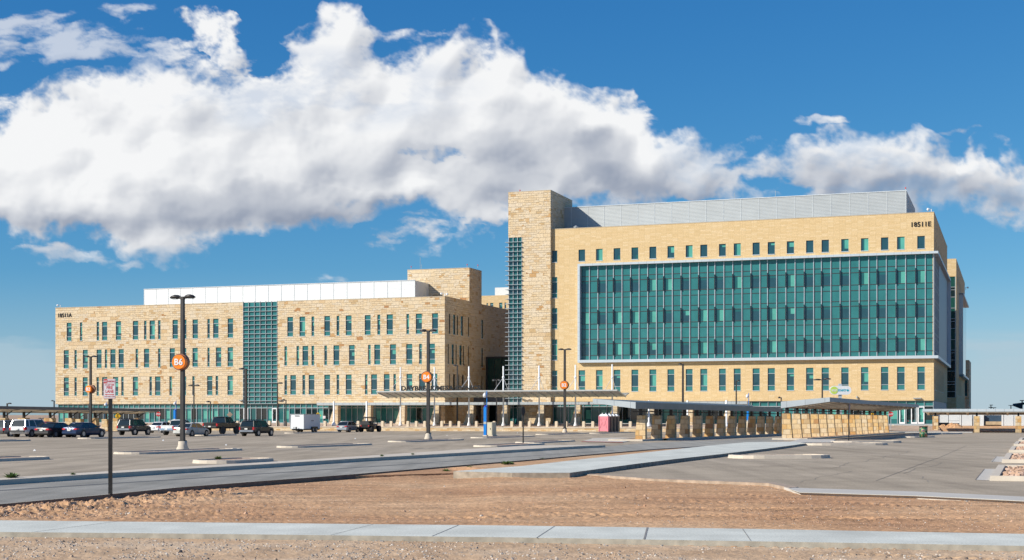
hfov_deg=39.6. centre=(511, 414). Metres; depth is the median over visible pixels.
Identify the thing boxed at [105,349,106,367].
window
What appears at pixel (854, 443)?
parking island
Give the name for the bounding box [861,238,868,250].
window
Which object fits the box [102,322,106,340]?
window
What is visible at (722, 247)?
window
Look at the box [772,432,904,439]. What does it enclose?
pier island
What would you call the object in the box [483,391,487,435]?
emergency phone
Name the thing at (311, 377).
window
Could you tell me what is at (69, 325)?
window
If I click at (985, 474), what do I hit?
gutter
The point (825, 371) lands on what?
window
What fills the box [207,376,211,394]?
window
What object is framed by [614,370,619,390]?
window
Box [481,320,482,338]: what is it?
window
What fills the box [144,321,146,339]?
window
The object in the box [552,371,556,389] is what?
window
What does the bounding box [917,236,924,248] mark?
window
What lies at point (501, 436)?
parking island
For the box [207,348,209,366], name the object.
window
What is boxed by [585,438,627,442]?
island
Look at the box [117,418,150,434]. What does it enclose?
parked suv
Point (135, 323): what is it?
window
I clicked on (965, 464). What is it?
parking lot
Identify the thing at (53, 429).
parked car
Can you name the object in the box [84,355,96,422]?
light pole
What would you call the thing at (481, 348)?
window
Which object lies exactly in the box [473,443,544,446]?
parking island
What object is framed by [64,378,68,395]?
window
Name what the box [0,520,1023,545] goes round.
pavement
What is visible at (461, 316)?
window
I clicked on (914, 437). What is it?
parking island
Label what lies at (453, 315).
window
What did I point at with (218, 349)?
window
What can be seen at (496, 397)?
light pole
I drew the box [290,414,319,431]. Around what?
cargo trailer
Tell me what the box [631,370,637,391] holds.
window
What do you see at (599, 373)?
window
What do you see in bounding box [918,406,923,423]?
door
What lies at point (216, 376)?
window
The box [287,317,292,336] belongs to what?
window
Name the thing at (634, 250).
window
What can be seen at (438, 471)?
dirt strip
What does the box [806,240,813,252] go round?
window
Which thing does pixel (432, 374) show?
window
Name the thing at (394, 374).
window
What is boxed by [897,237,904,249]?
window
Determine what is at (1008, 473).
island
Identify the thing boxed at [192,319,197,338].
window
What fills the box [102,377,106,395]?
window
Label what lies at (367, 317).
window
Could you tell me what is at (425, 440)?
parking island
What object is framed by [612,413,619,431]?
portable toilet
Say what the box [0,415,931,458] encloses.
ground
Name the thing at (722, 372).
window
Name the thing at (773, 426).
bus canopy
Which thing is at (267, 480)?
road kerb
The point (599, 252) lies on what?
window
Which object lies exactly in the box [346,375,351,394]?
window
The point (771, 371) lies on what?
window
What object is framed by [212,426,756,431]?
terrace wall
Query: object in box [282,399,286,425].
light pole
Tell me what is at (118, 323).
window
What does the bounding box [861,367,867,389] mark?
window
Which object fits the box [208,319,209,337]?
window
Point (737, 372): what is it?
window
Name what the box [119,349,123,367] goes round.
window
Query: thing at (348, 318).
window
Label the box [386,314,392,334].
window
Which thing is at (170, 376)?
window
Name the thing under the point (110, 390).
fire lane sign
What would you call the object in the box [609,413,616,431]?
portable toilet
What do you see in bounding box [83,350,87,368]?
window
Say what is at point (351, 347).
window
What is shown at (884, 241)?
window
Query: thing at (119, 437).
parking island
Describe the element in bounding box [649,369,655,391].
window
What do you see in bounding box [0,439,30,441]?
parking island
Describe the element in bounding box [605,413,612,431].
portable toilet
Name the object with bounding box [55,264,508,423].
clinic building
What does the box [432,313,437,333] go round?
window
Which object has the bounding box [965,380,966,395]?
window
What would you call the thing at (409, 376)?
window
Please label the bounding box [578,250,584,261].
window
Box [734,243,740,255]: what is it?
window
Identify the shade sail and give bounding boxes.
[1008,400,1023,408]
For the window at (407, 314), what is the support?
in the clinic building at (309, 346)
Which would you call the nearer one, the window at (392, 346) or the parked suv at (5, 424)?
the parked suv at (5, 424)
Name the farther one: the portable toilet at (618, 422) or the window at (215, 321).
the window at (215, 321)
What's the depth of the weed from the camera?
41.59 m
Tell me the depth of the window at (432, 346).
229.30 m
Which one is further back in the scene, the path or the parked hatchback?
the parked hatchback
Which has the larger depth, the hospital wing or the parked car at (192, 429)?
the hospital wing
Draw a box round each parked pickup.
[159,420,189,434]
[202,417,239,433]
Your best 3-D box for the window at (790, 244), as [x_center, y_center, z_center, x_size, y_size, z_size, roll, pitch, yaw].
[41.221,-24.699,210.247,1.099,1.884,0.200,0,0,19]
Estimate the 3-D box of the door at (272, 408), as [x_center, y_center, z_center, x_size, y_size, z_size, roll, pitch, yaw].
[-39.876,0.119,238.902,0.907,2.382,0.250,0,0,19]
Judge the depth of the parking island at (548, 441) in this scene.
109.94 m
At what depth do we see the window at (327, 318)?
235.54 m
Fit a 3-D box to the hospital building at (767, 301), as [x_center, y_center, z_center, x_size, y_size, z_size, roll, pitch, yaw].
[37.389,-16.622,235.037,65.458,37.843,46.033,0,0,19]
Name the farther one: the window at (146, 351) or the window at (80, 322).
the window at (80, 322)
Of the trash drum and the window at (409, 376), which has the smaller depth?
the trash drum
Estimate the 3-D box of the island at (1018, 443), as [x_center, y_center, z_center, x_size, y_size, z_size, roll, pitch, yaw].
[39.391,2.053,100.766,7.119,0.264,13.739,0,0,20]
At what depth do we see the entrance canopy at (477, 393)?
213.80 m
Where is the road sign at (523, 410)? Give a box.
[521,406,524,442]
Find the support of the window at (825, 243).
in the hospital building at (767, 301)
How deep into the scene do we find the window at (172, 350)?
245.40 m
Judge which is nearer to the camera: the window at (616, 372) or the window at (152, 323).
the window at (616, 372)
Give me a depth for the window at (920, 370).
204.19 m
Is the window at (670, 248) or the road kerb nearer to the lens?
the road kerb
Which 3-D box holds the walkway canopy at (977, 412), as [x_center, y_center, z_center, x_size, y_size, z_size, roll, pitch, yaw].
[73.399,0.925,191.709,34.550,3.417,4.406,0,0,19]
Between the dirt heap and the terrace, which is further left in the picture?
the terrace
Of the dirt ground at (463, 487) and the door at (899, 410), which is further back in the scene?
the door at (899, 410)
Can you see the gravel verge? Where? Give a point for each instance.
(692, 553)
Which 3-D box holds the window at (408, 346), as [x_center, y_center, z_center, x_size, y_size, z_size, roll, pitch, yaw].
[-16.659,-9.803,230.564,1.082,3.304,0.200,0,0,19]
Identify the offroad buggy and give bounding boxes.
[359,417,380,431]
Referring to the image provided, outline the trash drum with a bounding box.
[919,426,927,436]
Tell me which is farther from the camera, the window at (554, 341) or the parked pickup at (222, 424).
the window at (554, 341)
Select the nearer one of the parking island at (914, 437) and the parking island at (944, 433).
the parking island at (914, 437)
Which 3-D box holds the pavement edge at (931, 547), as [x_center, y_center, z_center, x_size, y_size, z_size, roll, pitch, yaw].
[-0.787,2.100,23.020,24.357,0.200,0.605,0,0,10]
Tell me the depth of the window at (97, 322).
250.36 m
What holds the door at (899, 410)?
in the hospital building at (767, 301)
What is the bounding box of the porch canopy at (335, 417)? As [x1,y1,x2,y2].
[317,400,749,426]
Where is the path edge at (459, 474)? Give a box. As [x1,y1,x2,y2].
[453,443,805,478]
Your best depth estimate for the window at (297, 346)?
237.33 m
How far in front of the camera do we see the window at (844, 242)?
207.71 m
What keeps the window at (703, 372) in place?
in the hospital building at (767, 301)
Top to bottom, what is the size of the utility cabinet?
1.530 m
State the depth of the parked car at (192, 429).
149.54 m
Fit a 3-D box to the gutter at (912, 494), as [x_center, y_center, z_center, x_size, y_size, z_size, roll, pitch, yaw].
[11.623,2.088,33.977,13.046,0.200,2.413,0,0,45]
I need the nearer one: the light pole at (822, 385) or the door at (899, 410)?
the light pole at (822, 385)
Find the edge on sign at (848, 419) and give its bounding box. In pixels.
[848,403,849,440]
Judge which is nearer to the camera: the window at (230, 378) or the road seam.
the road seam
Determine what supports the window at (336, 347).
in the clinic building at (309, 346)
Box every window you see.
[64,350,68,368]
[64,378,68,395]
[67,323,71,340]
[74,350,76,368]
[75,377,76,395]
[80,322,81,340]
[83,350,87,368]
[83,377,87,395]
[96,322,98,340]
[96,377,98,395]
[97,350,101,367]
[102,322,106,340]
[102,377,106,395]
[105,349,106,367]
[111,349,114,367]
[113,377,117,395]
[116,321,120,339]
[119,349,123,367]
[121,377,123,395]
[133,321,137,339]
[133,377,137,395]
[135,349,137,367]
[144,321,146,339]
[144,349,148,367]
[149,321,154,339]
[149,377,151,395]
[155,377,159,395]
[158,320,160,338]
[158,348,160,367]
[169,376,171,395]
[170,348,174,366]
[173,320,177,338]
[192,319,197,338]
[193,348,197,366]
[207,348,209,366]
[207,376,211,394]
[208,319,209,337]
[213,319,218,337]
[216,347,220,366]
[216,376,217,394]
[227,347,232,366]
[228,319,232,337]
[228,376,232,394]
[284,346,286,365]
[284,375,286,394]
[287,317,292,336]
[290,375,295,394]
[296,346,298,365]
[299,317,304,336]
[302,346,307,365]
[302,375,304,394]
[308,375,313,394]
[311,346,313,365]
[312,316,313,335]
[324,316,329,335]
[324,346,326,364]
[324,375,329,394]
[334,345,338,364]
[336,316,338,335]
[336,375,338,394]
[346,316,351,335]
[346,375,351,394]
[349,345,354,364]
[365,315,370,334]
[365,374,367,394]
[368,345,370,364]
[371,374,376,394]
[374,345,379,364]
[377,315,379,334]
[384,374,389,390]
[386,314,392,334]
[390,344,395,364]
[394,374,395,390]
[406,344,411,363]
[407,314,408,333]
[407,374,411,390]
[416,314,421,333]
[419,344,421,363]
[419,374,424,390]
[430,344,434,363]
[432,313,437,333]
[432,374,436,390]
[453,315,454,334]
[459,345,460,364]
[461,316,462,335]
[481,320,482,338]
[481,348,482,366]
[552,251,556,262]
[552,277,556,297]
[552,308,556,328]
[552,339,556,360]
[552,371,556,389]
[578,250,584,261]
[579,370,584,389]
[596,249,602,260]
[596,370,602,389]
[614,248,619,259]
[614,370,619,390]
[631,247,637,259]
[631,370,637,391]
[649,247,655,258]
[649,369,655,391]
[667,369,673,391]
[668,246,673,257]
[686,245,692,257]
[686,369,692,390]
[700,245,706,256]
[700,369,706,390]
[719,244,725,256]
[719,369,725,390]
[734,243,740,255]
[734,369,740,390]
[752,368,759,390]
[753,243,759,254]
[768,242,774,254]
[768,368,774,390]
[787,241,793,253]
[787,368,793,390]
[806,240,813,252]
[806,368,813,390]
[821,240,828,252]
[821,368,828,390]
[841,239,848,251]
[841,367,848,385]
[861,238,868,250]
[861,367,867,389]
[881,237,887,250]
[881,367,887,389]
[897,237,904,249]
[897,367,904,389]
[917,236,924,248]
[917,367,924,389]
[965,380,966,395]
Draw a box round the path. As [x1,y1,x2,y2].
[462,442,804,472]
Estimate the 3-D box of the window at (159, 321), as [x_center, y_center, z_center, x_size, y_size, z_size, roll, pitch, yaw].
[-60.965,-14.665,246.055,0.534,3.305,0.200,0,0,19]
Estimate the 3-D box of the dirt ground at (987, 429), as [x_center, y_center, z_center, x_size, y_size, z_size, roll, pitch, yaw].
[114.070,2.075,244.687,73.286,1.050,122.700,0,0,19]
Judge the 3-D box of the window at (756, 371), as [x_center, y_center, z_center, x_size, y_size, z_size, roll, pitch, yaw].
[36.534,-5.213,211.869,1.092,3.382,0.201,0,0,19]
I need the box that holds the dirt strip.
[356,448,699,478]
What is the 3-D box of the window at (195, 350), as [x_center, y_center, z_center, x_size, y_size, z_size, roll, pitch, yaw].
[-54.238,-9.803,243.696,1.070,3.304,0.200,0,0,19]
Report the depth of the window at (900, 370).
205.14 m
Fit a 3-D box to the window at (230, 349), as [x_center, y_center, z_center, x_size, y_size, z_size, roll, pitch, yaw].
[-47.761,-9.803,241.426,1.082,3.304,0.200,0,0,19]
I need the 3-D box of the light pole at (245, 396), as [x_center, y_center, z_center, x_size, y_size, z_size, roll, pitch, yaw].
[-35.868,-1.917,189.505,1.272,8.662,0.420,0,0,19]
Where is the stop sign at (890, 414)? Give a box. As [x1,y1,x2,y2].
[889,412,892,429]
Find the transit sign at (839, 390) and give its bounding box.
[829,384,850,413]
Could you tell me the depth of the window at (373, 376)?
232.68 m
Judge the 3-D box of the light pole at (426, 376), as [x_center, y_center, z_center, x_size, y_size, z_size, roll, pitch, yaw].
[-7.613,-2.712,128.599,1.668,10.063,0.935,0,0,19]
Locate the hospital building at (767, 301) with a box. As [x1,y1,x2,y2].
[505,187,950,425]
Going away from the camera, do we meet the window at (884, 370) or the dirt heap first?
the dirt heap
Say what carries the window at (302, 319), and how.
in the clinic building at (309, 346)
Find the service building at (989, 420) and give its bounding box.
[937,415,1023,432]
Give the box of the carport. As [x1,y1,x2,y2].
[0,406,159,430]
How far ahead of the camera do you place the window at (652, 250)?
217.31 m
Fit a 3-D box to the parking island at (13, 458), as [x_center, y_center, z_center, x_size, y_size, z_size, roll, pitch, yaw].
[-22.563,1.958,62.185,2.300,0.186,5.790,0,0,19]
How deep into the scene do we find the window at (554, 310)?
222.51 m
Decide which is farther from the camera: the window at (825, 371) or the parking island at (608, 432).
the window at (825, 371)
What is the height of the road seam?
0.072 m
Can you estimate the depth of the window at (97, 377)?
250.36 m
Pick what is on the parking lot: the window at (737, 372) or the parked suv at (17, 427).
the parked suv at (17, 427)
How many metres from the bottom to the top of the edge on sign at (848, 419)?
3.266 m
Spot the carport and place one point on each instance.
(4, 410)
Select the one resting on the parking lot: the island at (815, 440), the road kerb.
the island at (815, 440)
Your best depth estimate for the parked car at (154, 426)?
189.84 m
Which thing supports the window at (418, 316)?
in the clinic building at (309, 346)
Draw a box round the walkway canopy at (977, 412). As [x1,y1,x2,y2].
[922,409,1023,432]
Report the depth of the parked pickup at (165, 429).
161.21 m
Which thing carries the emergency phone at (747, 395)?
on the terrace
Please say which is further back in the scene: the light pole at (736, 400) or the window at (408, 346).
the window at (408, 346)
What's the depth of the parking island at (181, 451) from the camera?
77.22 m
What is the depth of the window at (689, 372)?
215.40 m
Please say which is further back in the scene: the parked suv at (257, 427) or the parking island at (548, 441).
the parked suv at (257, 427)
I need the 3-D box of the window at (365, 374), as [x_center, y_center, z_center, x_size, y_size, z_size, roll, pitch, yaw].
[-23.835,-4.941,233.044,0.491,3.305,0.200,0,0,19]
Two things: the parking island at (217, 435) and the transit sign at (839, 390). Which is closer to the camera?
the parking island at (217, 435)
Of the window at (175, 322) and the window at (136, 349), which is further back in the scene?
the window at (136, 349)
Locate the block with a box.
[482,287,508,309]
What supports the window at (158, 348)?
in the clinic building at (309, 346)
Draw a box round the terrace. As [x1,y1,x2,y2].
[99,423,940,431]
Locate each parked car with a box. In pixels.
[34,422,76,436]
[62,422,105,436]
[149,422,169,432]
[173,423,209,435]
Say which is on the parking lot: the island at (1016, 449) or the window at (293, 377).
the island at (1016, 449)
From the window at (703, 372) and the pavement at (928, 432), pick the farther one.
the window at (703, 372)
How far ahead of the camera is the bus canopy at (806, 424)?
143.19 m
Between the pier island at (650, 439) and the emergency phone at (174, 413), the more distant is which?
the emergency phone at (174, 413)
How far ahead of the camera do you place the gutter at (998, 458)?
63.56 m
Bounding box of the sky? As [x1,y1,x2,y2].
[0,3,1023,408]
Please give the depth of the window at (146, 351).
247.08 m
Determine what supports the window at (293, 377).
in the clinic building at (309, 346)
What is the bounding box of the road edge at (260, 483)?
[0,449,650,506]
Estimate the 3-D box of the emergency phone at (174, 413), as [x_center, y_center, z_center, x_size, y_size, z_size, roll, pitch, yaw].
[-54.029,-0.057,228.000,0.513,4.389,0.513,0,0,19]
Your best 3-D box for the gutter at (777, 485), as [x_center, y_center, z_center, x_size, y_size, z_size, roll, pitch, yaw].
[5.382,2.080,43.793,1.916,0.200,11.222,0,0,-32]
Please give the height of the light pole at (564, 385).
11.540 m
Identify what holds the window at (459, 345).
in the clinic building at (309, 346)
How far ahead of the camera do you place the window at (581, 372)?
221.00 m
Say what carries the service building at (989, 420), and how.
on the dirt ground at (987, 429)
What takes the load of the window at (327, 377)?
in the clinic building at (309, 346)
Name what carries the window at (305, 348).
in the clinic building at (309, 346)
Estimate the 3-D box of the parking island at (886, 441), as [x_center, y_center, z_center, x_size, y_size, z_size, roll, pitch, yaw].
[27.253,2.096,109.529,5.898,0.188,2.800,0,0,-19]
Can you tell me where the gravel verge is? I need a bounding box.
[0,537,1023,559]
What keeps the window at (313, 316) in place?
in the clinic building at (309, 346)
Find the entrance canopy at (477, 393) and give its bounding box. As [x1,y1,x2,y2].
[376,364,628,425]
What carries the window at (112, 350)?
in the clinic building at (309, 346)
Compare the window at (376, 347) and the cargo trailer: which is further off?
the window at (376, 347)
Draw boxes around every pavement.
[0,445,604,484]
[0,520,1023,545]
[889,431,971,432]
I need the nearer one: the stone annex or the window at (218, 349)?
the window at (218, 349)
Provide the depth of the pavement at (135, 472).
54.76 m
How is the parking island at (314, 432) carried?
on the parking lot
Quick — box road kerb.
[4,449,647,503]
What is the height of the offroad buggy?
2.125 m
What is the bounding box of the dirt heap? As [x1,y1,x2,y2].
[948,423,961,427]
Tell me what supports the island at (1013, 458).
on the parking lot
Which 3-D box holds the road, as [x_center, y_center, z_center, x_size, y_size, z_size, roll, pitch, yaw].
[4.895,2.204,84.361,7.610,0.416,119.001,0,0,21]
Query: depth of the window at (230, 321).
241.60 m
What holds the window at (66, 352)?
in the clinic building at (309, 346)
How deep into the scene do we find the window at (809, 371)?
209.44 m
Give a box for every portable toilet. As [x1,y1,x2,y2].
[599,413,609,431]
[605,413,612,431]
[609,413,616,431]
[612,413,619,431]
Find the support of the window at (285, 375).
in the clinic building at (309, 346)
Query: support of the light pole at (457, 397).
on the terrace
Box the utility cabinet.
[487,422,496,435]
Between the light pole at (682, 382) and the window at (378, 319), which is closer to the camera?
the light pole at (682, 382)
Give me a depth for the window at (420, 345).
230.03 m
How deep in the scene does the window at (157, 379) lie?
246.36 m
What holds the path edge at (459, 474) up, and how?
attached to the path
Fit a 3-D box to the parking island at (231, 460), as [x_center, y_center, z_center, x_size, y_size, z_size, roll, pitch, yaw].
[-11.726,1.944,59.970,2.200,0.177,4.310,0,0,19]
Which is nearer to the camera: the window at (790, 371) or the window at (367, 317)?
the window at (790, 371)
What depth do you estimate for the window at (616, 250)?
219.14 m
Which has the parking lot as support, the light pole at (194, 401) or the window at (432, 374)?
the light pole at (194, 401)
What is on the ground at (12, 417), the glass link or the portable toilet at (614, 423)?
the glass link
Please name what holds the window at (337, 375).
in the clinic building at (309, 346)
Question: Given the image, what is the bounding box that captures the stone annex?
[965,360,970,408]
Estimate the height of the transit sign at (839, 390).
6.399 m
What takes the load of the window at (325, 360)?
in the clinic building at (309, 346)
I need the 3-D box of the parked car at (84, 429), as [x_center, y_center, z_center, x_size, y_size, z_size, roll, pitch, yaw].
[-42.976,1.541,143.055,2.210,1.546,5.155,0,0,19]
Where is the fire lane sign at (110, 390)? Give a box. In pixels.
[104,379,115,496]
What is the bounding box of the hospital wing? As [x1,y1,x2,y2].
[947,259,968,408]
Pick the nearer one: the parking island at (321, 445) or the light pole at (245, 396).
the parking island at (321, 445)
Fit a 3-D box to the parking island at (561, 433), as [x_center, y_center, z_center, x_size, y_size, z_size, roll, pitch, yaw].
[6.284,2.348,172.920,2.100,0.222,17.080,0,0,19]
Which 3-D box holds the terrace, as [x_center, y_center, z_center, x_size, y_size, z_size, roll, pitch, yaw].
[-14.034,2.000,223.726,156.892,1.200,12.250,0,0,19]
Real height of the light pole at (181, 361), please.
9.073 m
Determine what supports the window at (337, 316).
in the clinic building at (309, 346)
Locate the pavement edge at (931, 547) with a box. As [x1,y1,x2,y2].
[0,532,1023,551]
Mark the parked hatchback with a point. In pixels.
(348, 426)
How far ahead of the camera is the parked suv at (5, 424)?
146.44 m
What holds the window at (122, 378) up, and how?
in the clinic building at (309, 346)
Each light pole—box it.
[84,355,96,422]
[170,294,195,448]
[188,384,199,422]
[239,368,247,418]
[277,382,282,425]
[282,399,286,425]
[420,329,436,438]
[453,364,457,424]
[492,379,500,424]
[558,348,571,432]
[678,363,683,414]
[735,380,739,426]
[813,378,830,413]
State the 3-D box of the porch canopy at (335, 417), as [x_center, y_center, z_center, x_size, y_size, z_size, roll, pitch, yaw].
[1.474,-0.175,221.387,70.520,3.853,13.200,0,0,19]
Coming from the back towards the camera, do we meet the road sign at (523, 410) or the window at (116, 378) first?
the window at (116, 378)
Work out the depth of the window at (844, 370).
207.76 m
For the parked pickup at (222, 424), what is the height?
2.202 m
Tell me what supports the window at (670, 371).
in the hospital building at (767, 301)
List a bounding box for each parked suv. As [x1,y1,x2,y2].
[0,419,27,436]
[9,419,51,436]
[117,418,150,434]
[239,419,273,435]
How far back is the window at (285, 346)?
238.08 m
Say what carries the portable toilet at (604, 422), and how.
on the parking lot
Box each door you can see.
[272,408,276,421]
[899,410,904,423]
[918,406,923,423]
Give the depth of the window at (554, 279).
222.51 m
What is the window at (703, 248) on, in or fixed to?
in the hospital building at (767, 301)
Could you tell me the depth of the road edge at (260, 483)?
41.89 m
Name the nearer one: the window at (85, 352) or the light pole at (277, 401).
the light pole at (277, 401)
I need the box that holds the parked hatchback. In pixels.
[337,421,358,431]
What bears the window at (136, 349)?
in the clinic building at (309, 346)
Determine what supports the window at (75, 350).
in the clinic building at (309, 346)
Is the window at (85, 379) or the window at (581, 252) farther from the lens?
the window at (85, 379)
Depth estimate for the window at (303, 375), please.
236.92 m
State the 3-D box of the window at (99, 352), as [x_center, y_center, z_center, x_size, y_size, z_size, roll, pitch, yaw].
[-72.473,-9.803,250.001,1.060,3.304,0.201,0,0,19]
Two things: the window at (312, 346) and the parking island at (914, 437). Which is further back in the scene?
the window at (312, 346)
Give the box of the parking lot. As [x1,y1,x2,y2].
[0,430,1023,501]
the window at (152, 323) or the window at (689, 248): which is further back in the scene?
the window at (152, 323)
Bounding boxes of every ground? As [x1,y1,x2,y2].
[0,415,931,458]
[0,467,1023,551]
[939,426,1023,431]
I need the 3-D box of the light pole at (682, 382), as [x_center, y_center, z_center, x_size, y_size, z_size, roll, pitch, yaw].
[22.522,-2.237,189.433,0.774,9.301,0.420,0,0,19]
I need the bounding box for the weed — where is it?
[2,472,19,477]
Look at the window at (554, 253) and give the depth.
222.51 m
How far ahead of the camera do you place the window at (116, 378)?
249.05 m
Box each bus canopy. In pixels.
[593,399,782,438]
[781,397,918,437]
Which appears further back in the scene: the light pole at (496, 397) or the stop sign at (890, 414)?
the light pole at (496, 397)
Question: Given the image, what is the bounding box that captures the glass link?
[474,356,508,422]
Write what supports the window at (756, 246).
in the hospital building at (767, 301)
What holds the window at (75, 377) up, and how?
in the clinic building at (309, 346)
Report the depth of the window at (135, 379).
247.81 m
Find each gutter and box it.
[583,474,797,488]
[784,487,1023,503]
[976,469,994,479]
[992,456,1003,461]
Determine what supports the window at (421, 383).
in the clinic building at (309, 346)
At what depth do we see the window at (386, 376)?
231.94 m
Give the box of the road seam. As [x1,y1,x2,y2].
[0,450,612,490]
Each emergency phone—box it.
[173,402,175,419]
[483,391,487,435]
[746,393,748,421]
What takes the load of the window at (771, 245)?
in the hospital building at (767, 301)
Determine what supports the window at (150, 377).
in the clinic building at (309, 346)
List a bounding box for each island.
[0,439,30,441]
[0,456,49,461]
[78,436,160,438]
[113,448,241,453]
[192,457,273,463]
[195,434,235,435]
[276,443,371,447]
[288,432,340,432]
[388,439,463,441]
[471,436,534,437]
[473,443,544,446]
[515,440,574,442]
[536,433,588,434]
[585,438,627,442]
[589,432,631,433]
[608,433,781,440]
[728,454,829,458]
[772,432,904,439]
[791,439,834,442]
[806,442,887,445]
[831,440,901,442]
[897,436,934,437]
[928,433,961,433]
[990,465,1023,480]
[1002,453,1023,462]
[1009,446,1023,452]
[1014,441,1023,445]
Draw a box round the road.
[0,438,783,503]
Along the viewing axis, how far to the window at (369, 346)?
233.02 m

